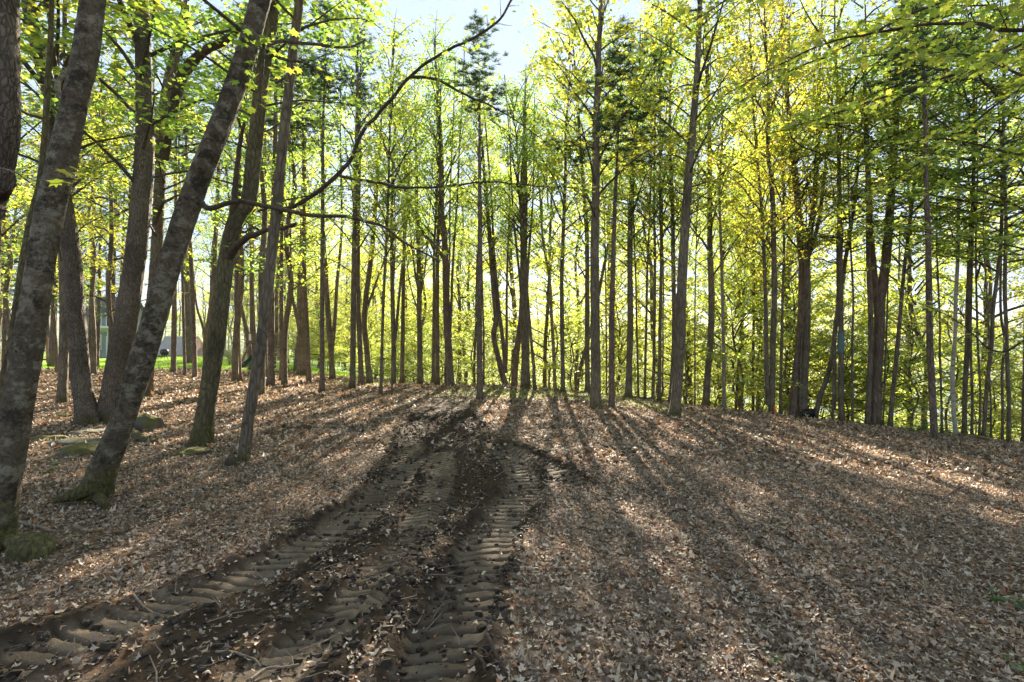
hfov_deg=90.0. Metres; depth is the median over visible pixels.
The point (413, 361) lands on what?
sapling
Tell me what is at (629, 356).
maple tree
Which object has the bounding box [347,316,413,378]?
sapling
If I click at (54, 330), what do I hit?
understory maple
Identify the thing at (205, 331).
maple tree
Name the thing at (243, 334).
woodland tree
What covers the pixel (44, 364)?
grass
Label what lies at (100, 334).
window
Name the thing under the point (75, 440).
grey rock
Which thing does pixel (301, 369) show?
maple tree
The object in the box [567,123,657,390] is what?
maple tree
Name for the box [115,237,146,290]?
background pine
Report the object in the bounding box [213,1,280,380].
pine tree
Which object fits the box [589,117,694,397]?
maple tree
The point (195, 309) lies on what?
woodland tree
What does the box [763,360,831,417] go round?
sapling
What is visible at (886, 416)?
sapling
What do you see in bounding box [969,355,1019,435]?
sapling
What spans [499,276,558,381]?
woodland tree
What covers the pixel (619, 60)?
pine tree
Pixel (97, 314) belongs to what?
understory maple
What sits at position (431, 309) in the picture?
woodland tree
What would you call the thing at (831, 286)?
woodland tree
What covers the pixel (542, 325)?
woodland tree
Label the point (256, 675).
fallen branch
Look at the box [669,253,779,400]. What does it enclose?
woodland tree
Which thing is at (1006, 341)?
maple tree
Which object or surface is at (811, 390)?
sapling
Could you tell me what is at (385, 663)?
mud clods
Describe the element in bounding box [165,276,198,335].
woodland tree
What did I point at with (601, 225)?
maple tree
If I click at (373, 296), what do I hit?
woodland tree
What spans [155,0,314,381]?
understory maple
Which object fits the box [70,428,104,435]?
grey rock
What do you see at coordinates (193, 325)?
pine tree
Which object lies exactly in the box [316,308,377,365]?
sapling
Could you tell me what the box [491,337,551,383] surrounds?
sapling
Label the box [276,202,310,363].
background pine
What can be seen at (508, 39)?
sky
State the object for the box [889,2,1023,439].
maple tree
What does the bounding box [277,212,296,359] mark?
background pine
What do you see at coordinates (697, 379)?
sapling
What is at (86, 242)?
understory maple
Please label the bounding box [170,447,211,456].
mossy rock
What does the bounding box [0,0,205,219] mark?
maple tree
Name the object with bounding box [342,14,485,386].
maple tree
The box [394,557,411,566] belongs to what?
fallen branch
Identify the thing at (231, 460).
tree stump
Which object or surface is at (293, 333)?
sapling
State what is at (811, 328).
woodland tree
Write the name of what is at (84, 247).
background pine
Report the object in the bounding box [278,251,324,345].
woodland tree
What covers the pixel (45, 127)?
maple tree
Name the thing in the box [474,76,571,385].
maple tree
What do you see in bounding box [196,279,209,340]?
woodland tree
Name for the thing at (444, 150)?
maple tree
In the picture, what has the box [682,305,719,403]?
woodland tree
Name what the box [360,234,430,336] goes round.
woodland tree
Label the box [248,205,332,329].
woodland tree
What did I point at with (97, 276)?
background pine
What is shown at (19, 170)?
understory maple
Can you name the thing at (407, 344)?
sapling
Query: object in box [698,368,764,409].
sapling
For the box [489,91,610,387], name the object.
maple tree
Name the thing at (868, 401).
maple tree
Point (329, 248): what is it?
woodland tree
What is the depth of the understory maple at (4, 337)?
26.64 m
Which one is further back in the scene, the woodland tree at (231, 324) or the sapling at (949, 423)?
the woodland tree at (231, 324)
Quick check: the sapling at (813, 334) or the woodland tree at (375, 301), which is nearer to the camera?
the sapling at (813, 334)
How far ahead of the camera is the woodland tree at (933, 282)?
26.22 m
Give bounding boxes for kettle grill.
[160,349,168,359]
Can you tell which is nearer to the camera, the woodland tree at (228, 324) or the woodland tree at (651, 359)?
the woodland tree at (651, 359)
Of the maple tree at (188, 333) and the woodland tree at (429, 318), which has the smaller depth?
the maple tree at (188, 333)
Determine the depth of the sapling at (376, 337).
38.13 m
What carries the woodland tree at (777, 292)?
on the ground at (238, 580)
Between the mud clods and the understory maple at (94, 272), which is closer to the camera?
the mud clods
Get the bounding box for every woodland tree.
[142,273,181,335]
[164,298,181,337]
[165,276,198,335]
[166,282,181,334]
[171,289,204,336]
[196,274,209,336]
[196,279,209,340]
[199,275,255,344]
[225,278,256,342]
[227,281,243,348]
[228,275,256,352]
[231,275,278,327]
[234,252,257,321]
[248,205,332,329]
[266,202,372,342]
[278,248,341,368]
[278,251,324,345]
[278,257,319,326]
[279,227,344,326]
[295,255,332,327]
[296,226,350,317]
[311,229,395,345]
[318,232,374,369]
[326,227,386,371]
[331,257,373,326]
[338,238,400,348]
[344,251,395,375]
[347,260,389,328]
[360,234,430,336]
[360,238,409,377]
[361,193,472,381]
[367,222,441,370]
[370,256,442,380]
[407,226,508,382]
[410,275,454,364]
[411,163,532,383]
[412,282,461,368]
[416,261,475,378]
[424,178,509,384]
[426,243,484,379]
[433,99,563,377]
[442,222,535,383]
[456,307,506,380]
[469,316,509,382]
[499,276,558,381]
[500,121,642,388]
[517,211,607,378]
[536,280,584,389]
[537,275,605,386]
[537,320,567,380]
[540,294,590,383]
[543,116,689,392]
[548,309,608,391]
[552,292,625,386]
[564,253,649,390]
[572,146,714,398]
[572,249,656,377]
[580,309,647,387]
[589,206,696,390]
[623,169,752,403]
[634,288,692,399]
[640,302,691,396]
[642,161,796,404]
[647,330,700,404]
[665,321,721,403]
[666,288,755,410]
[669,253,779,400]
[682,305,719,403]
[688,82,835,409]
[694,116,866,410]
[700,189,866,401]
[716,27,892,413]
[729,289,820,405]
[758,276,834,417]
[761,251,864,417]
[770,204,947,420]
[810,226,960,425]
[814,215,976,428]
[817,104,1023,430]
[834,215,980,424]
[860,296,974,429]
[889,161,1023,433]
[889,267,1019,438]
[890,127,1023,434]
[897,331,992,431]
[943,116,1023,374]
[980,188,1023,340]
[1000,349,1021,438]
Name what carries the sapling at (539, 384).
on the ground at (238, 580)
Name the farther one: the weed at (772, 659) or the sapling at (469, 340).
the sapling at (469, 340)
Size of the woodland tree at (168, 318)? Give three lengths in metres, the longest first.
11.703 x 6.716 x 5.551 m
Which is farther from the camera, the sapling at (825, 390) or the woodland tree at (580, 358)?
the woodland tree at (580, 358)
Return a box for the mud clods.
[0,410,598,681]
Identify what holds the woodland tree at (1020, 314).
on the ground at (238, 580)
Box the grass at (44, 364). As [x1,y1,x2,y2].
[42,356,696,410]
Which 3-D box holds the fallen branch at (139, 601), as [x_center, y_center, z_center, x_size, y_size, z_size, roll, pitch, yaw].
[-2.209,1.592,3.089,0.343,0.053,0.016,0,0,33]
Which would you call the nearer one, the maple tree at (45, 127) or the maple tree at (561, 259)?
the maple tree at (45, 127)
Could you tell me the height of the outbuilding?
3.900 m
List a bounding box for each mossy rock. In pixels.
[4,531,56,564]
[30,435,68,442]
[53,413,70,417]
[54,443,97,456]
[134,413,164,431]
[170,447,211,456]
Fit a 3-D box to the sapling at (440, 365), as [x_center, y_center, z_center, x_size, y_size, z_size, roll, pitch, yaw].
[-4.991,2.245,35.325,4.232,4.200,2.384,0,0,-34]
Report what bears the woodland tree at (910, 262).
on the ground at (238, 580)
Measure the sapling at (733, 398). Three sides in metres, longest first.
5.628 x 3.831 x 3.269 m
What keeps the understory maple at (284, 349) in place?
on the ground at (238, 580)
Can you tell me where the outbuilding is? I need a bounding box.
[180,339,225,356]
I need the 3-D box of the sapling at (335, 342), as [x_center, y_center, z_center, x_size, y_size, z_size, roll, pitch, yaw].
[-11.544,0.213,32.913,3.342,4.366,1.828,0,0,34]
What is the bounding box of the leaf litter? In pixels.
[0,366,1023,681]
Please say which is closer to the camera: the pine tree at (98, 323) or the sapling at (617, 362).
the sapling at (617, 362)
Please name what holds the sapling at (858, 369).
on the ground at (238, 580)
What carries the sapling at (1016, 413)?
on the ground at (238, 580)
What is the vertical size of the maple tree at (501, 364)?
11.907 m
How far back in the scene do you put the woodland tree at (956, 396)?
33.08 m
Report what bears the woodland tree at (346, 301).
on the ground at (238, 580)
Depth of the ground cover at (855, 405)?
17.21 m
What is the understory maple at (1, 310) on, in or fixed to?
on the ground at (238, 580)
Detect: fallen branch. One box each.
[18,520,82,534]
[132,593,160,614]
[215,650,260,667]
[249,663,298,681]
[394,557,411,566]
[405,610,423,625]
[473,650,484,669]
[484,632,507,675]
[623,628,653,673]
[944,473,988,498]
[958,433,993,440]
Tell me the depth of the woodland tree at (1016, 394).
45.67 m
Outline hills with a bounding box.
[1,310,1023,371]
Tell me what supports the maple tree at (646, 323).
on the ground at (238, 580)
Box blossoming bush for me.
[202,340,267,364]
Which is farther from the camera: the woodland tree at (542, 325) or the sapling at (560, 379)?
the woodland tree at (542, 325)
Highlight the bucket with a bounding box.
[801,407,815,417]
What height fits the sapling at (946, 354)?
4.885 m
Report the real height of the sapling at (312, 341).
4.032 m
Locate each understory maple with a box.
[0,0,97,369]
[0,75,93,309]
[0,106,57,339]
[0,146,91,365]
[0,161,33,324]
[1,20,38,262]
[1,175,36,288]
[2,104,130,372]
[2,124,126,311]
[5,0,168,402]
[6,71,131,380]
[7,152,124,318]
[20,55,220,337]
[22,97,152,373]
[23,178,103,304]
[78,48,207,332]
[90,0,367,394]
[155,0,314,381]
[187,61,301,358]
[225,35,350,384]
[244,150,350,371]
[249,113,325,367]
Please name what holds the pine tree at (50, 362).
on the ground at (238, 580)
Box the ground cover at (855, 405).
[378,359,1020,437]
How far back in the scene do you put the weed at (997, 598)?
3.38 m
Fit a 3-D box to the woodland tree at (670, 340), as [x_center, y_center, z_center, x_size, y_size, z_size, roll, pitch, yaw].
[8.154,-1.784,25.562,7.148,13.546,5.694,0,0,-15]
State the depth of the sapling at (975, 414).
16.36 m
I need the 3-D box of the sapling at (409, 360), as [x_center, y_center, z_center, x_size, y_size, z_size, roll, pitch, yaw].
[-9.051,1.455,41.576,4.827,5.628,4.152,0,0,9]
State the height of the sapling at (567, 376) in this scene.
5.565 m
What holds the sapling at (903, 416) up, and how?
on the ground at (238, 580)
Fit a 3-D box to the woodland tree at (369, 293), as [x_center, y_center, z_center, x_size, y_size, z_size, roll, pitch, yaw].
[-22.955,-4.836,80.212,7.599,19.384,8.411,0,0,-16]
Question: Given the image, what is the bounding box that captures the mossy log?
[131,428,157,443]
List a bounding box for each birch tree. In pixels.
[493,118,580,388]
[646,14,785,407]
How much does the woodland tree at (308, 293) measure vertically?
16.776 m
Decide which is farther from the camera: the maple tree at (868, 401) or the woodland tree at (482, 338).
the woodland tree at (482, 338)
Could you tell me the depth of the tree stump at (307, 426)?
9.16 m
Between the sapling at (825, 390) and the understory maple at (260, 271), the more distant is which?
the sapling at (825, 390)
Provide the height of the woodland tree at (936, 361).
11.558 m
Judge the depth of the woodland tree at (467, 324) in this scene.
32.91 m
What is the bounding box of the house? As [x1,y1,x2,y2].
[85,296,143,356]
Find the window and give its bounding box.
[100,334,101,349]
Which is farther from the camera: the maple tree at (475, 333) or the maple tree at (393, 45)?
the maple tree at (475, 333)
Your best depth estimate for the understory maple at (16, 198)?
17.80 m
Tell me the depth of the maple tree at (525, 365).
17.27 m
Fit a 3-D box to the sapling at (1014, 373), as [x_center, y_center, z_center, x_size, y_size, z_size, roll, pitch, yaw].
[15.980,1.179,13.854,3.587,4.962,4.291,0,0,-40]
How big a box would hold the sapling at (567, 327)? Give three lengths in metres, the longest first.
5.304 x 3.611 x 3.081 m
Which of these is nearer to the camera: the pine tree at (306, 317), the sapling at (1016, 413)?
the sapling at (1016, 413)
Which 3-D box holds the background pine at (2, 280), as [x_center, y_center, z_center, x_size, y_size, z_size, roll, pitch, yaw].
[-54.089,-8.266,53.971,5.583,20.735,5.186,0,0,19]
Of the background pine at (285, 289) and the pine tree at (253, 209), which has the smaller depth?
the pine tree at (253, 209)
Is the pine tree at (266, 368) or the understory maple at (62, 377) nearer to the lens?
the understory maple at (62, 377)
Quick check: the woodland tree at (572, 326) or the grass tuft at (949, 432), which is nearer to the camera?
the grass tuft at (949, 432)
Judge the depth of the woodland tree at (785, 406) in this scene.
23.57 m
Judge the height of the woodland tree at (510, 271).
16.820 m
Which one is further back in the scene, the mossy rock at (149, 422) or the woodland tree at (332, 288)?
the woodland tree at (332, 288)
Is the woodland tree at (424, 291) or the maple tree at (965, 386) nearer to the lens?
the maple tree at (965, 386)
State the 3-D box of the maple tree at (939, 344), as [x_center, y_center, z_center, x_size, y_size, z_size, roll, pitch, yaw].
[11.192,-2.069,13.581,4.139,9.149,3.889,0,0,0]
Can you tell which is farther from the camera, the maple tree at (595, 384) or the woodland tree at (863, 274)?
the woodland tree at (863, 274)
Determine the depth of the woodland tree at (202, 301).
95.77 m
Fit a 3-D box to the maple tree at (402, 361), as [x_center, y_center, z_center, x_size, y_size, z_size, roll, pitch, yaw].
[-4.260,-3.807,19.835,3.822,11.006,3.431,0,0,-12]
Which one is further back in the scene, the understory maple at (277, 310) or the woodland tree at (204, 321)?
the woodland tree at (204, 321)
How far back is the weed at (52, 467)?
6.09 m
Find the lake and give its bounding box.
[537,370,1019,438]
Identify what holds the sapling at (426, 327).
on the ground at (238, 580)
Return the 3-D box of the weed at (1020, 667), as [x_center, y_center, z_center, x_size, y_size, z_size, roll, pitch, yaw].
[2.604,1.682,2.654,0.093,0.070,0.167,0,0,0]
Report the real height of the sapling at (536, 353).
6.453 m
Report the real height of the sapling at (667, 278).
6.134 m
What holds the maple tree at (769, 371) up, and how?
on the ground at (238, 580)
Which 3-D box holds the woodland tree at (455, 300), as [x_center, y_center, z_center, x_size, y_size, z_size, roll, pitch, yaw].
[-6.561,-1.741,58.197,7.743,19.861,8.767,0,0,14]
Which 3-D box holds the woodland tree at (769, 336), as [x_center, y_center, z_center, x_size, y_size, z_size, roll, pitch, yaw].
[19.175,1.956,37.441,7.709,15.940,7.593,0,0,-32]
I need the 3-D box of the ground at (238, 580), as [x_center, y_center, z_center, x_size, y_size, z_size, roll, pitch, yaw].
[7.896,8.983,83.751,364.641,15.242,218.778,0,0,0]
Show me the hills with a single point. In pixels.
(199, 329)
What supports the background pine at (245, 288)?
on the ground at (238, 580)
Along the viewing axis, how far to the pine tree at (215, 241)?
26.91 m
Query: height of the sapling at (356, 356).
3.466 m
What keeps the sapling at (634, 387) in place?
on the ground at (238, 580)
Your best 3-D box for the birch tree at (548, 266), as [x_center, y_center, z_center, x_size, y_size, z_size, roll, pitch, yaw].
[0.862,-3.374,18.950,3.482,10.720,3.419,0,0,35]
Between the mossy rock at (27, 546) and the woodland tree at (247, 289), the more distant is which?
the woodland tree at (247, 289)
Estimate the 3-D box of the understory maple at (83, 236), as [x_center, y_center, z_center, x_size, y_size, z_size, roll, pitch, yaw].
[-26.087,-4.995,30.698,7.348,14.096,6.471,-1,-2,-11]
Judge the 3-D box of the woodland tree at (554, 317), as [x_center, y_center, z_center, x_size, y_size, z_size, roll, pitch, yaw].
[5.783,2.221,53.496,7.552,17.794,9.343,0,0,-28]
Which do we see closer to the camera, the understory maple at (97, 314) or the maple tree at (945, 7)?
the maple tree at (945, 7)
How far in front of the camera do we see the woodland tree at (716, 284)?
23.66 m
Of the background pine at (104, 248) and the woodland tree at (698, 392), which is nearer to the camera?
the woodland tree at (698, 392)
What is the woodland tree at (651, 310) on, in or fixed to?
on the ground at (238, 580)
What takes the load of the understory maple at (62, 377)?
on the ground at (238, 580)
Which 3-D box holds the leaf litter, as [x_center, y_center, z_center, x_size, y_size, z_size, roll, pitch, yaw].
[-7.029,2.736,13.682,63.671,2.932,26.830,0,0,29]
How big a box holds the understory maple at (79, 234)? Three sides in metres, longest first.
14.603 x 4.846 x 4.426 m
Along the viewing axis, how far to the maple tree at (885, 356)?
13.91 m
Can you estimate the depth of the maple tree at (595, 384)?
12.45 m
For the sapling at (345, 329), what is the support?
on the ground at (238, 580)
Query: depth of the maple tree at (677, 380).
12.03 m
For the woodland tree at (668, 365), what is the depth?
41.00 m
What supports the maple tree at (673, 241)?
on the ground at (238, 580)
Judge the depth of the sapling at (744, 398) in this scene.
24.02 m
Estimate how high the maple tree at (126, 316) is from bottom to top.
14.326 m
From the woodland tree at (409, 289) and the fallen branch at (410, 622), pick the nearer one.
the fallen branch at (410, 622)
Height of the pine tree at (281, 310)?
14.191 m
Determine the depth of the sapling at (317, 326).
41.95 m
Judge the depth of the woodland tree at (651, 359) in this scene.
44.51 m
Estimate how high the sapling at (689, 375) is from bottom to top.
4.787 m
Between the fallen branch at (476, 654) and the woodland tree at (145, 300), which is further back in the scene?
the woodland tree at (145, 300)
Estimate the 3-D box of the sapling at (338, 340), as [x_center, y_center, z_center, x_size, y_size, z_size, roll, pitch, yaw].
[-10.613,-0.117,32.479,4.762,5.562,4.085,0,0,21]
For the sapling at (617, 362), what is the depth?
24.06 m
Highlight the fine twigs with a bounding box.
[0,387,1023,681]
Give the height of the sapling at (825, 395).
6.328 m
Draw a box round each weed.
[43,462,59,472]
[762,645,784,663]
[981,586,1007,602]
[997,652,1023,670]
[1009,595,1023,610]
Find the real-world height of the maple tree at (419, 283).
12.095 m
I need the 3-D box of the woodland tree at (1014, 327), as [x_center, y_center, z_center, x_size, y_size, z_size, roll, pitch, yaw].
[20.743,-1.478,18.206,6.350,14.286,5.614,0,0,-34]
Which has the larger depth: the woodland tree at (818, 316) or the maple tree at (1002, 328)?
the woodland tree at (818, 316)
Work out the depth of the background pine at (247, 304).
83.38 m
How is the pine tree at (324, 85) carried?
on the ground at (238, 580)
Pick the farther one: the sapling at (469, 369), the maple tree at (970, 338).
the sapling at (469, 369)
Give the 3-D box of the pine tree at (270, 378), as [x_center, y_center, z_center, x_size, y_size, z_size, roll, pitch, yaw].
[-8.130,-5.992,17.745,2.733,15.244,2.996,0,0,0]
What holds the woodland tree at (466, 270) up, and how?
on the ground at (238, 580)
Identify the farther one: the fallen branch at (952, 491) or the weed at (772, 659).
the fallen branch at (952, 491)
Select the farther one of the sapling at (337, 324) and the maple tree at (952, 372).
the sapling at (337, 324)
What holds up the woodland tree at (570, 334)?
on the ground at (238, 580)
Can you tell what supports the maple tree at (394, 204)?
on the ground at (238, 580)
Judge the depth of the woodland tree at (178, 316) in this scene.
89.70 m
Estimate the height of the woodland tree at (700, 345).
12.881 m
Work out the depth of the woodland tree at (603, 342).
35.13 m
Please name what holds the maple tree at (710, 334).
on the ground at (238, 580)
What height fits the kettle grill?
0.887 m
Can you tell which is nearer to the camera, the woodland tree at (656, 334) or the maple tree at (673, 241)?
the maple tree at (673, 241)
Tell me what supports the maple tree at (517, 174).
on the ground at (238, 580)
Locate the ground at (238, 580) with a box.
[0,352,1023,681]
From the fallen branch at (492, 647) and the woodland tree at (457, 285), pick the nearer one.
the fallen branch at (492, 647)
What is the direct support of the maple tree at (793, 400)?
on the ground at (238, 580)
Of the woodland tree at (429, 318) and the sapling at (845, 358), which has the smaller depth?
the sapling at (845, 358)
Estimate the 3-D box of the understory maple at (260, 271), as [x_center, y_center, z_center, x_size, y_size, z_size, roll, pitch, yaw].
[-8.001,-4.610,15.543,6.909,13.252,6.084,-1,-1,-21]
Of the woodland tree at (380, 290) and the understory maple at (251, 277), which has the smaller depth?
the understory maple at (251, 277)
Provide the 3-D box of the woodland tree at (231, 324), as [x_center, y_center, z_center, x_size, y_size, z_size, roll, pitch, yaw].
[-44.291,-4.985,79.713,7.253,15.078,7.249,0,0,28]
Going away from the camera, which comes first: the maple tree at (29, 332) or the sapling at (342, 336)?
the maple tree at (29, 332)
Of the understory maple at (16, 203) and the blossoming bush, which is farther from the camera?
the blossoming bush
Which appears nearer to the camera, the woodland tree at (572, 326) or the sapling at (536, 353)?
the sapling at (536, 353)
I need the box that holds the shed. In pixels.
[157,336,202,356]
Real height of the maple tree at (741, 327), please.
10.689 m
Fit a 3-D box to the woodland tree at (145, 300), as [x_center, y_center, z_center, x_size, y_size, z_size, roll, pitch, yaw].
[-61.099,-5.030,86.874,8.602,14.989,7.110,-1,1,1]
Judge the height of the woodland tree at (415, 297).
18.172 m
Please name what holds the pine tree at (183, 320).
on the ground at (238, 580)
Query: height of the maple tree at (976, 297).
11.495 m
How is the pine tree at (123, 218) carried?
on the ground at (238, 580)
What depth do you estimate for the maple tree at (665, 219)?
16.06 m
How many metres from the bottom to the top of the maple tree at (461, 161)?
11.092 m
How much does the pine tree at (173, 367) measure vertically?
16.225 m
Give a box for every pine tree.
[17,93,125,367]
[23,115,119,211]
[81,71,124,365]
[81,97,121,367]
[83,55,134,348]
[102,125,151,278]
[127,62,202,372]
[154,57,209,377]
[158,93,198,374]
[196,28,249,323]
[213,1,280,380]
[221,106,272,333]
[238,25,326,379]
[240,0,316,385]
[252,27,284,377]
[265,45,339,381]
[280,0,368,390]
[329,26,393,385]
[448,8,512,399]
[540,14,672,407]
[862,0,994,438]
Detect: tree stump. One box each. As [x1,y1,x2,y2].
[225,455,237,467]
[295,424,311,429]
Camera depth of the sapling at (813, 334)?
18.83 m
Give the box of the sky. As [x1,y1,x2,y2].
[5,0,1023,323]
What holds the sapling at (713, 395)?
on the ground at (238, 580)
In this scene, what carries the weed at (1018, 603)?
on the ground at (238, 580)
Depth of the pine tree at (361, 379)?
18.43 m
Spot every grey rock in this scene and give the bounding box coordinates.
[46,437,100,446]
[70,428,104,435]
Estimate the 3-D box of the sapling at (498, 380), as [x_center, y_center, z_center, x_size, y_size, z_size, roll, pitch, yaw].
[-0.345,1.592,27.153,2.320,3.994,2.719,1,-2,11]
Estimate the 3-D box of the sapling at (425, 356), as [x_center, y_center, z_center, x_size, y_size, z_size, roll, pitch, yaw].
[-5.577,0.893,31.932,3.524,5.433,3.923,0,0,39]
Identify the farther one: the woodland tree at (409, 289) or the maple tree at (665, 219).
the woodland tree at (409, 289)
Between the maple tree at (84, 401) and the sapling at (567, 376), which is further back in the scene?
the sapling at (567, 376)
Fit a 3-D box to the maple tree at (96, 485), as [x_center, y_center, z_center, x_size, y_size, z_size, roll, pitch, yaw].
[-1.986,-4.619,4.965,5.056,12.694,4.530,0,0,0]
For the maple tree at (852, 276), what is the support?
on the ground at (238, 580)
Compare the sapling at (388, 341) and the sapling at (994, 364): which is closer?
the sapling at (994, 364)
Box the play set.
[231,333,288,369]
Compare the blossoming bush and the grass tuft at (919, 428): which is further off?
the blossoming bush
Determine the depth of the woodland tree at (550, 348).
70.12 m
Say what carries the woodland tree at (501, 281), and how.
on the ground at (238, 580)
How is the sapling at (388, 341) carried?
on the ground at (238, 580)
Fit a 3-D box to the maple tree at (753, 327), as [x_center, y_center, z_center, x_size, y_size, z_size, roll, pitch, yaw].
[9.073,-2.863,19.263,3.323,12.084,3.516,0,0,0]
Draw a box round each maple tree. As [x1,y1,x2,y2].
[0,0,106,562]
[0,0,199,407]
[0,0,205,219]
[18,0,206,425]
[20,0,370,423]
[52,0,448,507]
[64,0,308,396]
[103,0,393,447]
[120,125,225,363]
[165,144,244,368]
[187,128,270,369]
[237,0,586,462]
[272,73,372,379]
[277,90,343,375]
[284,0,426,388]
[325,76,422,383]
[326,8,442,393]
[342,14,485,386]
[347,137,435,394]
[348,72,429,383]
[348,97,454,383]
[374,67,453,383]
[377,50,498,384]
[382,30,490,385]
[413,56,518,384]
[428,85,535,384]
[432,205,509,385]
[458,55,588,389]
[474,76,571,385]
[483,53,558,387]
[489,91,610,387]
[494,1,643,391]
[518,0,694,408]
[523,0,635,392]
[553,3,729,398]
[559,82,629,395]
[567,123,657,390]
[589,1,712,399]
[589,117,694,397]
[591,0,782,416]
[615,0,695,399]
[619,0,728,401]
[620,0,700,400]
[624,0,848,405]
[634,140,723,404]
[655,87,757,403]
[677,0,1023,122]
[679,0,839,414]
[701,0,1023,357]
[704,0,927,414]
[706,108,801,410]
[714,138,782,408]
[719,17,871,413]
[744,0,1005,421]
[746,0,861,415]
[756,20,993,420]
[760,57,933,417]
[765,0,1022,423]
[777,0,1023,434]
[778,1,1023,426]
[788,59,918,419]
[789,60,1022,425]
[798,0,1012,425]
[813,1,1023,433]
[820,0,1023,441]
[820,1,1023,434]
[824,0,1023,441]
[854,0,1023,433]
[857,89,1023,433]
[877,1,1023,439]
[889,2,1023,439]
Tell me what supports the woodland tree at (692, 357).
on the ground at (238, 580)
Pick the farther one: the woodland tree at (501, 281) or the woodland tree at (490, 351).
the woodland tree at (490, 351)
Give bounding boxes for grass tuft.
[906,420,929,431]
[938,425,952,433]
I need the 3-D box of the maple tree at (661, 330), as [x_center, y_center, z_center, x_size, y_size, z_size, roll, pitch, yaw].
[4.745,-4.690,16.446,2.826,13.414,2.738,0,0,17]
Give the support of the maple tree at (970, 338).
on the ground at (238, 580)
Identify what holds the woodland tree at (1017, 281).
on the ground at (238, 580)
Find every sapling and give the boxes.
[277,317,314,356]
[278,317,319,365]
[287,313,342,361]
[287,322,325,359]
[288,319,319,356]
[292,287,349,357]
[308,297,334,368]
[309,296,380,362]
[309,302,347,370]
[310,293,380,361]
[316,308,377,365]
[316,313,349,361]
[325,312,349,370]
[334,299,405,371]
[340,335,374,369]
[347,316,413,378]
[363,307,390,377]
[364,308,426,378]
[372,316,456,380]
[373,311,407,371]
[373,311,431,379]
[374,330,427,377]
[386,312,443,379]
[398,289,495,381]
[409,347,463,383]
[430,304,469,373]
[440,285,511,373]
[456,338,486,384]
[462,325,499,383]
[474,242,608,388]
[482,296,550,384]
[485,333,518,384]
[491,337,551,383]
[497,324,552,386]
[518,323,583,390]
[529,267,608,390]
[536,351,584,390]
[550,358,581,389]
[590,272,650,394]
[600,308,643,396]
[601,259,736,402]
[601,374,623,395]
[603,357,642,394]
[616,340,651,397]
[632,339,683,403]
[633,325,737,408]
[649,335,712,402]
[656,305,721,397]
[666,298,758,405]
[686,239,802,409]
[690,337,750,408]
[693,345,783,413]
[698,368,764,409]
[711,365,762,408]
[726,295,865,413]
[729,254,907,400]
[731,276,907,407]
[743,324,788,410]
[757,289,945,420]
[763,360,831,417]
[775,336,861,419]
[783,341,862,417]
[808,299,914,420]
[813,309,922,421]
[823,292,969,414]
[837,352,928,427]
[844,321,911,411]
[862,296,969,428]
[886,281,1022,431]
[916,352,1020,437]
[919,337,1021,437]
[937,406,969,433]
[958,346,1021,439]
[968,339,1022,434]
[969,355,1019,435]
[974,392,1021,432]
[988,400,1020,423]
[995,336,1022,419]
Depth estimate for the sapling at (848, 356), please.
17.08 m
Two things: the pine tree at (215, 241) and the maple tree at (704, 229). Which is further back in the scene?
the pine tree at (215, 241)
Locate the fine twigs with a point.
(516, 539)
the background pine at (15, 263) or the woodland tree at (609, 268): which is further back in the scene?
the background pine at (15, 263)
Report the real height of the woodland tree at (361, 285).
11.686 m
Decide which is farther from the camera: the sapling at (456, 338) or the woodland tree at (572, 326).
the woodland tree at (572, 326)
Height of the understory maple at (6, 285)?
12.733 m
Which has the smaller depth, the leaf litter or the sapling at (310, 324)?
the leaf litter
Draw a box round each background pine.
[1,189,32,300]
[1,194,20,336]
[3,217,17,317]
[15,192,49,336]
[58,197,103,284]
[85,242,107,305]
[98,235,118,280]
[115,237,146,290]
[230,234,257,354]
[231,169,295,294]
[257,143,285,361]
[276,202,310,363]
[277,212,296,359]
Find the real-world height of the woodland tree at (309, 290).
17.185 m
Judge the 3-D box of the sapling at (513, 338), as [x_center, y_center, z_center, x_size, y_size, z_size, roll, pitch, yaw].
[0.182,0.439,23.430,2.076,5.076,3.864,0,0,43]
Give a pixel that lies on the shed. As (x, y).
(166, 342)
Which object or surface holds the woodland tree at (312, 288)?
on the ground at (238, 580)
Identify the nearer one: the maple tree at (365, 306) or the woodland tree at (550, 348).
the maple tree at (365, 306)
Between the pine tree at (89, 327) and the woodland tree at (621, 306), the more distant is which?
the woodland tree at (621, 306)
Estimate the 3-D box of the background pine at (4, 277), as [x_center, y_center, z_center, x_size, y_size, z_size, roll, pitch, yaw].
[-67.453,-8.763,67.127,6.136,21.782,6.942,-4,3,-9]
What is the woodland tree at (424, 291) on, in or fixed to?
on the ground at (238, 580)
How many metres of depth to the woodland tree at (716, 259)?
25.51 m
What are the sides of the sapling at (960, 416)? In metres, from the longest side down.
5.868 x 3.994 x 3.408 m
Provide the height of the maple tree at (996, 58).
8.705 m
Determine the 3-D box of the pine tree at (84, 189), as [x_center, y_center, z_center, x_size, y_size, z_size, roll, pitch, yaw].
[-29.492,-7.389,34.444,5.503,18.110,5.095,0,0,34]
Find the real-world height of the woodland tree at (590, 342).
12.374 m
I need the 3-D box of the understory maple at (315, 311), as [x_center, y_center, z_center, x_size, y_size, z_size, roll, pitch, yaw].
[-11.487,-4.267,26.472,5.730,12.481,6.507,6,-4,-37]

